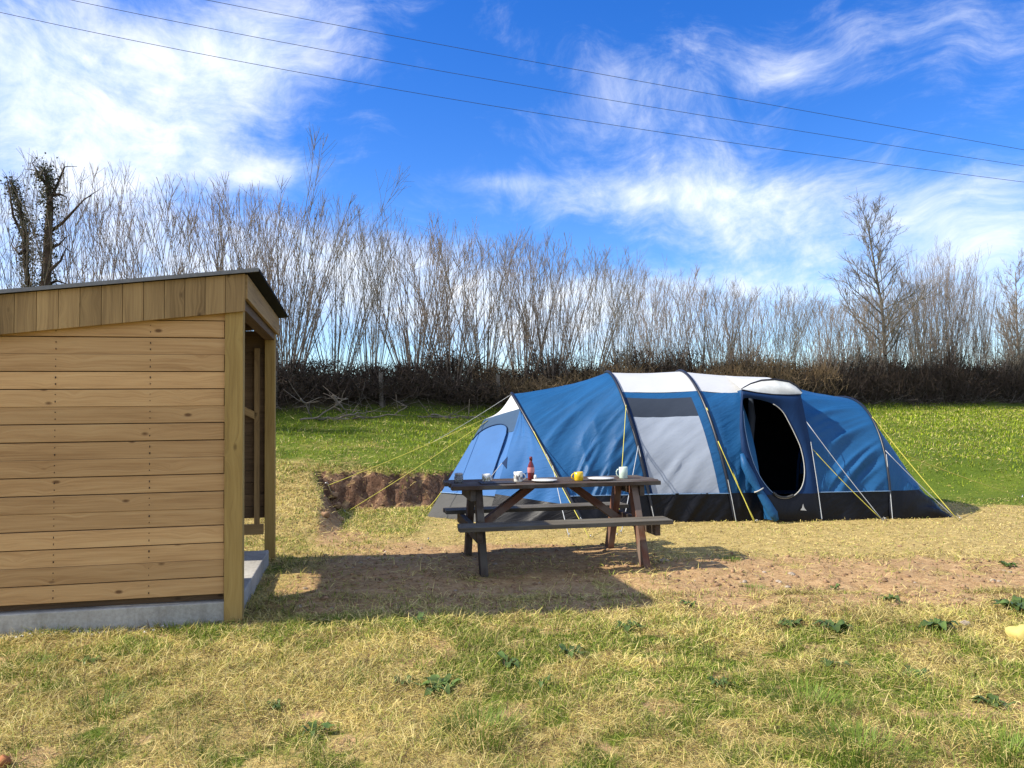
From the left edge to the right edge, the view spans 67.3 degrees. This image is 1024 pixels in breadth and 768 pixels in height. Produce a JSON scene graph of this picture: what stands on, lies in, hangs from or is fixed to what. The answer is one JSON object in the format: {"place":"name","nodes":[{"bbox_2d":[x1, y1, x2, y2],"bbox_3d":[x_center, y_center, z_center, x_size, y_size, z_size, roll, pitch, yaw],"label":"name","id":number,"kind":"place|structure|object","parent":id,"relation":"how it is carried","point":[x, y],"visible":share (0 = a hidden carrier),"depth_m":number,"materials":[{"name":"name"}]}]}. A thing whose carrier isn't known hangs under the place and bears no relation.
{"place":"outdoors","nodes":[
{"label":"outdoors","id":0,"kind":"place"},
{"bbox_2d":[0,12,1020,181],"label":"power line","id":1,"kind":"object","parent":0,"point":[484,104],"visible":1,"depth_m":17.54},
{"bbox_2d":[0,582,1023,767],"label":"grass","id":2,"kind":"structure","parent":0,"point":[480,647],"depth_m":4.20,"materials":[{"name":"plant"}]},
{"bbox_2d":[0,385,1023,767],"bbox_3d":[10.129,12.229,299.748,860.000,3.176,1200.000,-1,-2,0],"label":"ground","id":3,"kind":"structure","parent":0,"point":[364,485],"depth_m":6.67,"materials":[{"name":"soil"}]},
{"bbox_2d":[0,652,65,681],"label":"grass tuft","id":4,"kind":"object","parent":3,"relation":"on","point":[26,675],"visible":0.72,"depth_m":4.41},
{"bbox_2d":[0,152,99,287],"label":"ivy tree","id":5,"kind":"object","parent":3,"relation":"on","point":[46,179],"visible":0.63,"depth_m":14.89,"materials":[{"name":"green plant"}]},
{"bbox_2d":[0,146,116,288],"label":"hazel shrub","id":6,"kind":"object","parent":3,"relation":"on","point":[11,268],"visible":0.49,"depth_m":14.72,"materials":[{"name":"brown plant"}]},
{"bbox_2d":[13,156,155,284],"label":"hazel shrub","id":7,"kind":"object","parent":3,"relation":"on","point":[86,256],"visible":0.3,"depth_m":15.88,"materials":[{"name":"brown plant"}]},
{"bbox_2d":[54,684,149,724],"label":"grass tuft","id":8,"kind":"object","parent":3,"relation":"on","point":[99,706],"visible":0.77,"depth_m":3.89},
{"bbox_2d":[50,162,217,282],"bbox_3d":[-7.803,-2.011,16.337,3.144,4.716,4.020,-1,-2,10],"label":"hazel shrub","id":9,"kind":"object","parent":3,"relation":"on","point":[133,259],"visible":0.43,"depth_m":15.91,"materials":[{"name":"brown plant"}]},
{"bbox_2d":[0,268,287,636],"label":"wooden shelter","id":10,"kind":"object","parent":3,"relation":"on","point":[137,451],"visible":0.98,"depth_m":5.33,"materials":[{"name":"brown wood"}]},
{"bbox_2d":[77,179,292,278],"bbox_3d":[-7.169,-1.985,17.245,4.486,4.701,2.782,0,-2,-25],"label":"hazel shrub","id":11,"kind":"object","parent":3,"relation":"on","point":[189,256],"visible":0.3,"depth_m":16.91,"materials":[{"name":"brown plant"}]},
{"bbox_2d":[167,171,309,330],"bbox_3d":[-6.196,-2.194,17.503,2.780,5.113,2.387,1,-3,-35],"label":"hazel shrub","id":12,"kind":"object","parent":3,"relation":"on","point":[254,237],"visible":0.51,"depth_m":17.42,"materials":[{"name":"brown plant"}]},
{"bbox_2d":[215,186,357,389],"bbox_3d":[-5.263,-2.060,17.979,2.554,4.912,3.410,-1,-2,11],"label":"hazel shrub","id":13,"kind":"object","parent":3,"relation":"on","point":[280,343],"visible":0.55,"depth_m":17.97,"materials":[{"name":"brown plant"}]},
{"bbox_2d":[216,123,409,368],"bbox_3d":[-4.943,-2.928,18.478,4.389,6.560,3.928,-2,-3,31],"label":"tall hazel","id":14,"kind":"object","parent":3,"relation":"on","point":[303,287],"visible":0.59,"depth_m":18.58,"materials":[{"name":"plant"}]},
{"bbox_2d":[238,195,402,385],"bbox_3d":[-4.455,-2.082,18.796,3.519,4.932,3.097,-1,-2,11],"label":"hazel shrub","id":15,"kind":"object","parent":3,"relation":"on","point":[341,300],"visible":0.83,"depth_m":18.76,"materials":[{"name":"brown plant"}]},
{"bbox_2d":[276,365,389,399],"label":"hedge bush","id":16,"kind":"object","parent":3,"relation":"on","point":[304,376],"visible":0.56,"depth_m":17.44,"materials":[{"name":"brown plant"}]},
{"bbox_2d":[276,351,396,385],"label":"hedge bush","id":17,"kind":"object","parent":3,"relation":"on","point":[314,362],"visible":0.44,"depth_m":18.04,"materials":[{"name":"brown plant"}]},
{"bbox_2d":[290,369,417,401],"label":"hedge bush","id":18,"kind":"object","parent":3,"relation":"on","point":[356,382],"visible":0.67,"depth_m":17.94,"materials":[{"name":"brown plant"}]},
{"bbox_2d":[308,210,421,381],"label":"hazel shrub","id":19,"kind":"object","parent":3,"relation":"on","point":[376,341],"visible":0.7,"depth_m":19.23,"materials":[{"name":"brown plant"}]},
{"bbox_2d":[306,357,438,386],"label":"hedge bush","id":20,"kind":"object","parent":3,"relation":"on","point":[371,369],"visible":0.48,"depth_m":18.83,"materials":[{"name":"brown plant"}]},
{"bbox_2d":[320,377,451,399],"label":"hedge bush","id":21,"kind":"object","parent":3,"relation":"on","point":[393,386],"visible":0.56,"depth_m":18.32,"materials":[{"name":"brown plant"}]},
{"bbox_2d":[362,354,463,385],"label":"hedge bush","id":22,"kind":"object","parent":3,"relation":"on","point":[422,372],"visible":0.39,"depth_m":19.60,"materials":[{"name":"brown plant"}]},
{"bbox_2d":[338,217,495,384],"bbox_3d":[-2.421,-1.997,19.836,3.944,4.707,2.954,0,-2,-20],"label":"hazel shrub","id":23,"kind":"object","parent":3,"relation":"on","point":[407,342],"visible":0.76,"depth_m":19.85,"materials":[{"name":"brown plant"}]},
{"bbox_2d":[365,367,479,397],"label":"hedge bush","id":24,"kind":"object","parent":3,"relation":"on","point":[419,388],"visible":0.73,"depth_m":18.91,"materials":[{"name":"brown plant"}]},
{"bbox_2d":[416,673,460,695],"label":"dock plant","id":25,"kind":"object","parent":3,"relation":"on","point":[442,681],"visible":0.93,"depth_m":4.09,"materials":[{"name":"green plant"}]},
{"bbox_2d":[367,209,527,389],"bbox_3d":[-1.634,-2.004,20.365,4.167,4.889,2.769,-1,-2,-1],"label":"hazel shrub","id":26,"kind":"object","parent":3,"relation":"on","point":[463,330],"visible":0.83,"depth_m":20.11,"materials":[{"name":"brown plant"}]},
{"bbox_2d":[393,342,507,385],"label":"hedge bush","id":27,"kind":"object","parent":3,"relation":"on","point":[452,364],"visible":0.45,"depth_m":20.18,"materials":[{"name":"brown plant"}]},
{"bbox_2d":[409,370,510,402],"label":"hedge bush","id":28,"kind":"object","parent":3,"relation":"on","point":[456,391],"visible":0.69,"depth_m":19.36,"materials":[{"name":"brown plant"}]},
{"bbox_2d":[421,700,534,753],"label":"grass tuft","id":29,"kind":"object","parent":3,"relation":"on","point":[483,731],"visible":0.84,"depth_m":3.58,"materials":[{"name":"plant"}]},
{"bbox_2d":[393,226,565,383],"bbox_3d":[-0.945,-1.942,21.302,4.768,4.779,3.090,-1,-2,18],"label":"hazel shrub","id":30,"kind":"object","parent":3,"relation":"on","point":[495,344],"visible":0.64,"depth_m":21.17,"materials":[{"name":"brown plant"}]},
{"bbox_2d":[440,378,530,404],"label":"hedge bush","id":31,"kind":"object","parent":3,"relation":"on","point":[498,399],"visible":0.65,"depth_m":19.73,"materials":[{"name":"brown plant"}]},
{"bbox_2d":[451,357,522,387],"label":"hedge bush","id":32,"kind":"object","parent":3,"relation":"on","point":[492,372],"visible":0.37,"depth_m":20.75,"materials":[{"name":"brown plant"}]},
{"bbox_2d":[477,372,557,401],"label":"hedge bush","id":33,"kind":"object","parent":3,"relation":"on","point":[525,382],"visible":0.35,"depth_m":20.39,"materials":[{"name":"brown plant"}]},
{"bbox_2d":[473,363,561,388],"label":"hedge bush","id":34,"kind":"object","parent":3,"relation":"on","point":[521,374],"visible":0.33,"depth_m":21.14,"materials":[{"name":"brown plant"}]},
{"bbox_2d":[468,229,575,381],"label":"hazel shrub","id":35,"kind":"object","parent":3,"relation":"on","point":[527,331],"visible":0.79,"depth_m":21.62,"materials":[{"name":"brown plant"}]},
{"bbox_2d":[487,371,581,399],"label":"hedge bush","id":36,"kind":"object","parent":3,"relation":"on","point":[552,383],"visible":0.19,"depth_m":20.69,"materials":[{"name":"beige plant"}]},
{"bbox_2d":[490,235,612,383],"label":"hazel shrub","id":37,"kind":"object","parent":3,"relation":"on","point":[560,328],"visible":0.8,"depth_m":21.88,"materials":[{"name":"brown plant"}]},
{"bbox_2d":[508,344,601,383],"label":"hedge bush","id":38,"kind":"object","parent":3,"relation":"on","point":[556,363],"visible":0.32,"depth_m":22.04,"materials":[{"name":"brown plant"}]},
{"bbox_2d":[442,475,672,576],"bbox_3d":[0.398,1.386,7.653,2.110,0.851,1.548,0,-2,-11],"label":"picnic table","id":39,"kind":"object","parent":3,"relation":"on","point":[472,489],"visible":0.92,"depth_m":7.39,"materials":[{"name":"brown wood"}]},
{"bbox_2d":[520,365,598,386],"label":"hedge bush","id":40,"kind":"object","parent":3,"relation":"on","point":[573,380],"visible":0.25,"depth_m":21.58,"materials":[{"name":"brown plant"}]},
{"bbox_2d":[513,243,646,374],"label":"hazel shrub","id":41,"kind":"object","parent":3,"relation":"on","point":[597,325],"visible":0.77,"depth_m":22.93,"materials":[{"name":"brown plant"}]},
{"bbox_2d":[575,255,675,372],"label":"hazel shrub","id":42,"kind":"object","parent":3,"relation":"on","point":[624,338],"visible":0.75,"depth_m":23.12,"materials":[{"name":"brown plant"}]},
{"bbox_2d":[238,476,1023,641],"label":"soil crumbs","id":43,"kind":"object","parent":3,"relation":"on","point":[963,586],"visible":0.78,"depth_m":6.75,"materials":[{"name":"soil"}]},
{"bbox_2d":[578,336,688,372],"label":"hedge bush","id":44,"kind":"object","parent":3,"relation":"on","point":[636,358],"visible":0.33,"depth_m":23.73,"materials":[{"name":"brown plant"}]},
{"bbox_2d":[276,356,1023,414],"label":"undergrowth","id":45,"kind":"object","parent":3,"relation":"on","point":[907,400],"visible":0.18,"depth_m":19.72,"materials":[{"name":"brown plant"}]},
{"bbox_2d":[600,261,700,371],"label":"hazel shrub","id":46,"kind":"object","parent":3,"relation":"on","point":[646,326],"visible":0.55,"depth_m":24.40,"materials":[{"name":"brown plant"}]},
{"bbox_2d":[619,260,725,370],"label":"hazel shrub","id":47,"kind":"object","parent":3,"relation":"on","point":[665,354],"visible":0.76,"depth_m":24.61,"materials":[{"name":"brown plant"}]},
{"bbox_2d":[326,369,1023,541],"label":"tunnel tent","id":48,"kind":"object","parent":3,"relation":"on","point":[707,447],"visible":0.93,"depth_m":10.41,"materials":[{"name":"blue tent fabric"},{"name":"white and grey tent fabric"},{"name":"black cloth"}]},
{"bbox_2d":[450,425,505,479],"bbox_3d":[-0.504,1.007,10.880,0.878,0.862,0.666,-1,-2,0],"label":"door panel","id":49,"kind":"structure","parent":48,"relation":"in","point":[481,456],"depth_m":10.96,"materials":[{"name":"fabric"}]},
{"bbox_2d":[627,397,718,493],"bbox_3d":[2.174,0.818,10.474,1.119,1.288,0.636,-1,-2,0],"label":"window","id":50,"kind":"structure","parent":48,"relation":"in","point":[676,451],"depth_m":10.33,"materials":[{"name":"grey"}]},
{"bbox_2d":[740,453,778,521],"bbox_3d":[3.206,1.337,9.970,0.465,0.877,0.140,-1,-2,17],"label":"rolled door","id":51,"kind":"structure","parent":48,"relation":"in","point":[768,506],"depth_m":9.94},
{"bbox_2d":[645,343,713,372],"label":"hedge bush","id":52,"kind":"object","parent":3,"relation":"on","point":[682,364],"visible":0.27,"depth_m":24.79,"materials":[{"name":"brown plant"}]},
{"bbox_2d":[653,275,762,373],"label":"hazel shrub","id":53,"kind":"object","parent":3,"relation":"on","point":[704,344],"visible":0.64,"depth_m":25.33,"materials":[{"name":"brown plant"}]},
{"bbox_2d":[674,281,754,375],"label":"hazel shrub","id":54,"kind":"object","parent":3,"relation":"on","point":[730,353],"visible":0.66,"depth_m":25.85,"materials":[{"name":"brown plant"}]},
{"bbox_2d":[696,356,761,376],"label":"hedge bush","id":55,"kind":"object","parent":3,"relation":"on","point":[740,371],"visible":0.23,"depth_m":25.02,"materials":[{"name":"brown plant"}]},
{"bbox_2d":[702,287,789,373],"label":"hazel shrub","id":56,"kind":"object","parent":3,"relation":"on","point":[747,342],"visible":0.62,"depth_m":26.13,"materials":[{"name":"brown plant"}]},
{"bbox_2d":[724,340,778,377],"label":"hedge bush","id":57,"kind":"object","parent":3,"relation":"on","point":[772,356],"visible":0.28,"depth_m":26.49,"materials":[{"name":"brown plant"}]},
{"bbox_2d":[715,283,821,374],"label":"hazel shrub","id":58,"kind":"object","parent":3,"relation":"on","point":[784,334],"visible":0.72,"depth_m":27.26,"materials":[{"name":"brown plant"}]},
{"bbox_2d":[743,288,827,370],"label":"hazel shrub","id":59,"kind":"object","parent":3,"relation":"on","point":[795,328],"visible":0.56,"depth_m":28.11,"materials":[{"name":"brown plant"}]},
{"bbox_2d":[759,365,821,391],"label":"hedge bush","id":60,"kind":"object","parent":3,"relation":"on","point":[793,378],"visible":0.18,"depth_m":26.36,"materials":[{"name":"brown plant"}]},
{"bbox_2d":[753,674,866,722],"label":"grass tuft","id":61,"kind":"object","parent":3,"relation":"on","point":[806,693],"visible":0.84,"depth_m":3.87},
{"bbox_2d":[783,367,836,394],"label":"hedge bush","id":62,"kind":"object","parent":3,"relation":"on","point":[807,386],"visible":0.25,"depth_m":27.09,"materials":[{"name":"brown plant"}]},
{"bbox_2d":[771,292,863,391],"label":"hazel shrub","id":63,"kind":"object","parent":3,"relation":"on","point":[827,348],"visible":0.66,"depth_m":28.54,"materials":[{"name":"brown plant"}]},
{"bbox_2d":[795,358,857,395],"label":"hedge bush","id":64,"kind":"object","parent":3,"relation":"on","point":[819,370],"visible":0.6,"depth_m":27.52,"materials":[{"name":"brown plant"}]},
{"bbox_2d":[812,619,853,631],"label":"dock plant","id":65,"kind":"object","parent":3,"relation":"on","point":[838,625],"visible":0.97,"depth_m":5.08,"materials":[{"name":"green plant"}]},
{"bbox_2d":[797,292,876,386],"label":"hazel shrub","id":66,"kind":"object","parent":3,"relation":"on","point":[839,340],"visible":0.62,"depth_m":28.84,"materials":[{"name":"brown plant"}]},
{"bbox_2d":[784,292,904,376],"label":"hazel shrub","id":67,"kind":"object","parent":3,"relation":"on","point":[859,348],"visible":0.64,"depth_m":29.67,"materials":[{"name":"brown plant"}]},
{"bbox_2d":[820,367,884,399],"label":"hedge bush","id":68,"kind":"object","parent":3,"relation":"on","point":[852,380],"visible":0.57,"depth_m":28.20,"materials":[{"name":"brown plant"}]},
{"bbox_2d":[781,710,932,767],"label":"grass tuft","id":69,"kind":"object","parent":3,"relation":"on","point":[874,738],"visible":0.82,"depth_m":3.33,"materials":[{"name":"plant"}]},
{"bbox_2d":[830,292,912,375],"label":"hazel shrub","id":70,"kind":"object","parent":3,"relation":"on","point":[873,345],"visible":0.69,"depth_m":30.16,"materials":[{"name":"brown plant"}]},
{"bbox_2d":[837,340,906,386],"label":"hedge bush","id":71,"kind":"object","parent":3,"relation":"on","point":[866,360],"visible":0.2,"depth_m":29.95,"materials":[{"name":"brown plant"}]},
{"bbox_2d":[840,362,918,398],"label":"hedge bush","id":72,"kind":"object","parent":3,"relation":"on","point":[877,378],"visible":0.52,"depth_m":28.95,"materials":[{"name":"brown plant"}]},
{"bbox_2d":[818,188,951,374],"bbox_3d":[14.355,-3.401,30.411,4.239,8.313,4.067,0,-2,-11],"label":"ash tree","id":73,"kind":"object","parent":3,"relation":"on","point":[880,261],"visible":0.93,"depth_m":30.18,"materials":[{"name":"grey plant"}]},
{"bbox_2d":[842,293,930,369],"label":"hazel shrub","id":74,"kind":"object","parent":3,"relation":"on","point":[895,353],"visible":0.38,"depth_m":30.90,"materials":[{"name":"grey plant"}]},
{"bbox_2d":[857,371,919,399],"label":"hedge bush","id":75,"kind":"object","parent":3,"relation":"on","point":[887,386],"visible":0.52,"depth_m":29.36,"materials":[{"name":"brown plant"}]},
{"bbox_2d":[872,358,918,398],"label":"hedge bush","id":76,"kind":"object","parent":3,"relation":"on","point":[900,374],"visible":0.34,"depth_m":29.98,"materials":[{"name":"brown plant"}]},
{"bbox_2d":[859,284,932,370],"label":"hazel shrub","id":77,"kind":"object","parent":3,"relation":"on","point":[910,361],"visible":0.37,"depth_m":31.40,"materials":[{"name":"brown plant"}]},
{"bbox_2d":[887,361,945,401],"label":"hedge bush","id":78,"kind":"object","parent":3,"relation":"on","point":[915,377],"visible":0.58,"depth_m":30.52,"materials":[{"name":"brown plant"}]},
{"bbox_2d":[851,235,992,371],"bbox_3d":[18.073,-2.867,33.477,6.313,6.940,3.659,0,-2,-18],"label":"bare tree","id":79,"kind":"object","parent":3,"relation":"on","point":[941,312],"visible":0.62,"depth_m":33.15,"materials":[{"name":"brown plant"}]},
{"bbox_2d":[885,279,959,380],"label":"hazel shrub","id":80,"kind":"object","parent":3,"relation":"on","point":[919,344],"visible":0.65,"depth_m":31.83,"materials":[{"name":"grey plant"}]},
{"bbox_2d":[891,277,961,370],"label":"hazel shrub","id":81,"kind":"object","parent":3,"relation":"on","point":[925,345],"visible":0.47,"depth_m":33.02,"materials":[{"name":"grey plant"}]},
{"bbox_2d":[905,371,954,400],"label":"hedge bush","id":82,"kind":"object","parent":3,"relation":"on","point":[938,392],"visible":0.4,"depth_m":31.01,"materials":[{"name":"brown plant"}]},
{"bbox_2d":[918,617,958,629],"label":"dock plant","id":83,"kind":"object","parent":3,"relation":"on","point":[938,622],"visible":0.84,"depth_m":4.98,"materials":[{"name":"green plant"}]},
{"bbox_2d":[908,355,972,401],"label":"hedge bush","id":84,"kind":"object","parent":3,"relation":"on","point":[940,378],"visible":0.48,"depth_m":31.67,"materials":[{"name":"brown plant"}]},
{"bbox_2d":[900,255,994,370],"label":"hazel shrub","id":85,"kind":"object","parent":3,"relation":"on","point":[957,339],"visible":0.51,"depth_m":33.29,"materials":[{"name":"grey plant"}]},
{"bbox_2d":[927,357,979,399],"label":"hedge bush","id":86,"kind":"object","parent":3,"relation":"on","point":[955,381],"visible":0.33,"depth_m":31.94,"materials":[{"name":"brown plant"}]},
{"bbox_2d":[918,270,997,373],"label":"hazel shrub","id":87,"kind":"object","parent":3,"relation":"on","point":[973,352],"visible":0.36,"depth_m":34.09,"materials":[{"name":"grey plant"}]},
{"bbox_2d":[936,365,984,401],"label":"hedge bush","id":88,"kind":"object","parent":3,"relation":"on","point":[966,378],"visible":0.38,"depth_m":32.26,"materials":[{"name":"brown plant"}]},
{"bbox_2d":[943,271,1002,370],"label":"hazel shrub","id":89,"kind":"object","parent":3,"relation":"on","point":[977,357],"visible":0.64,"depth_m":34.65,"materials":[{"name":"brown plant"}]},
{"bbox_2d":[937,720,1023,767],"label":"grass tuft","id":90,"kind":"object","parent":3,"relation":"on","point":[1014,740],"visible":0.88,"depth_m":3.31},
{"bbox_2d":[962,357,1002,397],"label":"hedge bush","id":91,"kind":"object","parent":3,"relation":"on","point":[981,376],"visible":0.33,"depth_m":33.46,"materials":[{"name":"brown plant"}]},
{"bbox_2d":[958,294,1023,393],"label":"hazel shrub","id":92,"kind":"object","parent":3,"relation":"on","point":[991,351],"visible":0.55,"depth_m":35.43,"materials":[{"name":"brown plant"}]},
{"bbox_2d":[970,360,1011,398],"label":"hedge bush","id":93,"kind":"object","parent":3,"relation":"on","point":[992,377],"visible":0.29,"depth_m":34.04,"materials":[{"name":"brown plant"}]},
{"bbox_2d":[972,693,1015,711],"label":"dock plant","id":94,"kind":"object","parent":3,"relation":"on","point":[991,697],"visible":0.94,"depth_m":3.79,"materials":[{"name":"green plant"}]},
{"bbox_2d":[965,297,1023,375],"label":"hazel shrub","id":95,"kind":"object","parent":3,"relation":"on","point":[1021,350],"visible":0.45,"depth_m":36.55,"materials":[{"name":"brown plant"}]},
{"bbox_2d":[983,362,1022,398],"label":"hedge bush","id":96,"kind":"object","parent":3,"relation":"on","point":[1005,395],"visible":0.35,"depth_m":34.41,"materials":[{"name":"brown plant"}]},
{"bbox_2d":[987,248,1023,373],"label":"ash tree","id":97,"kind":"object","parent":3,"relation":"on","point":[1012,296],"visible":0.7,"depth_m":37.11,"materials":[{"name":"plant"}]},
{"bbox_2d":[988,595,1023,609],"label":"dock plant","id":98,"kind":"object","parent":3,"relation":"on","point":[1016,603],"visible":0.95,"depth_m":5.46,"materials":[{"name":"green plant"}]},
{"bbox_2d":[989,290,1023,371],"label":"hazel shrub","id":99,"kind":"object","parent":3,"relation":"on","point":[998,312],"visible":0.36,"depth_m":37.10,"materials":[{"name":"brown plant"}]},
{"bbox_2d":[1005,624,1023,643],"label":"stone","id":100,"kind":"object","parent":3,"relation":"on","point":[1017,632],"visible":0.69,"depth_m":4.79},
{"bbox_2d":[0,0,1023,376],"label":"sky","id":101,"kind":"structure","parent":0,"point":[762,217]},
{"bbox_2d":[72,0,1022,165],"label":"power line","id":102,"kind":"object","parent":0,"point":[519,84],"visible":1,"depth_m":17.86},
{"bbox_2d":[208,0,1023,149],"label":"power line","id":103,"kind":"object","parent":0,"point":[602,74],"visible":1,"depth_m":18.41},
{"bbox_2d":[276,401,1023,512],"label":"grass","id":104,"kind":"structure","parent":0,"point":[976,409],"depth_m":16.88,"materials":[{"name":"plant"}]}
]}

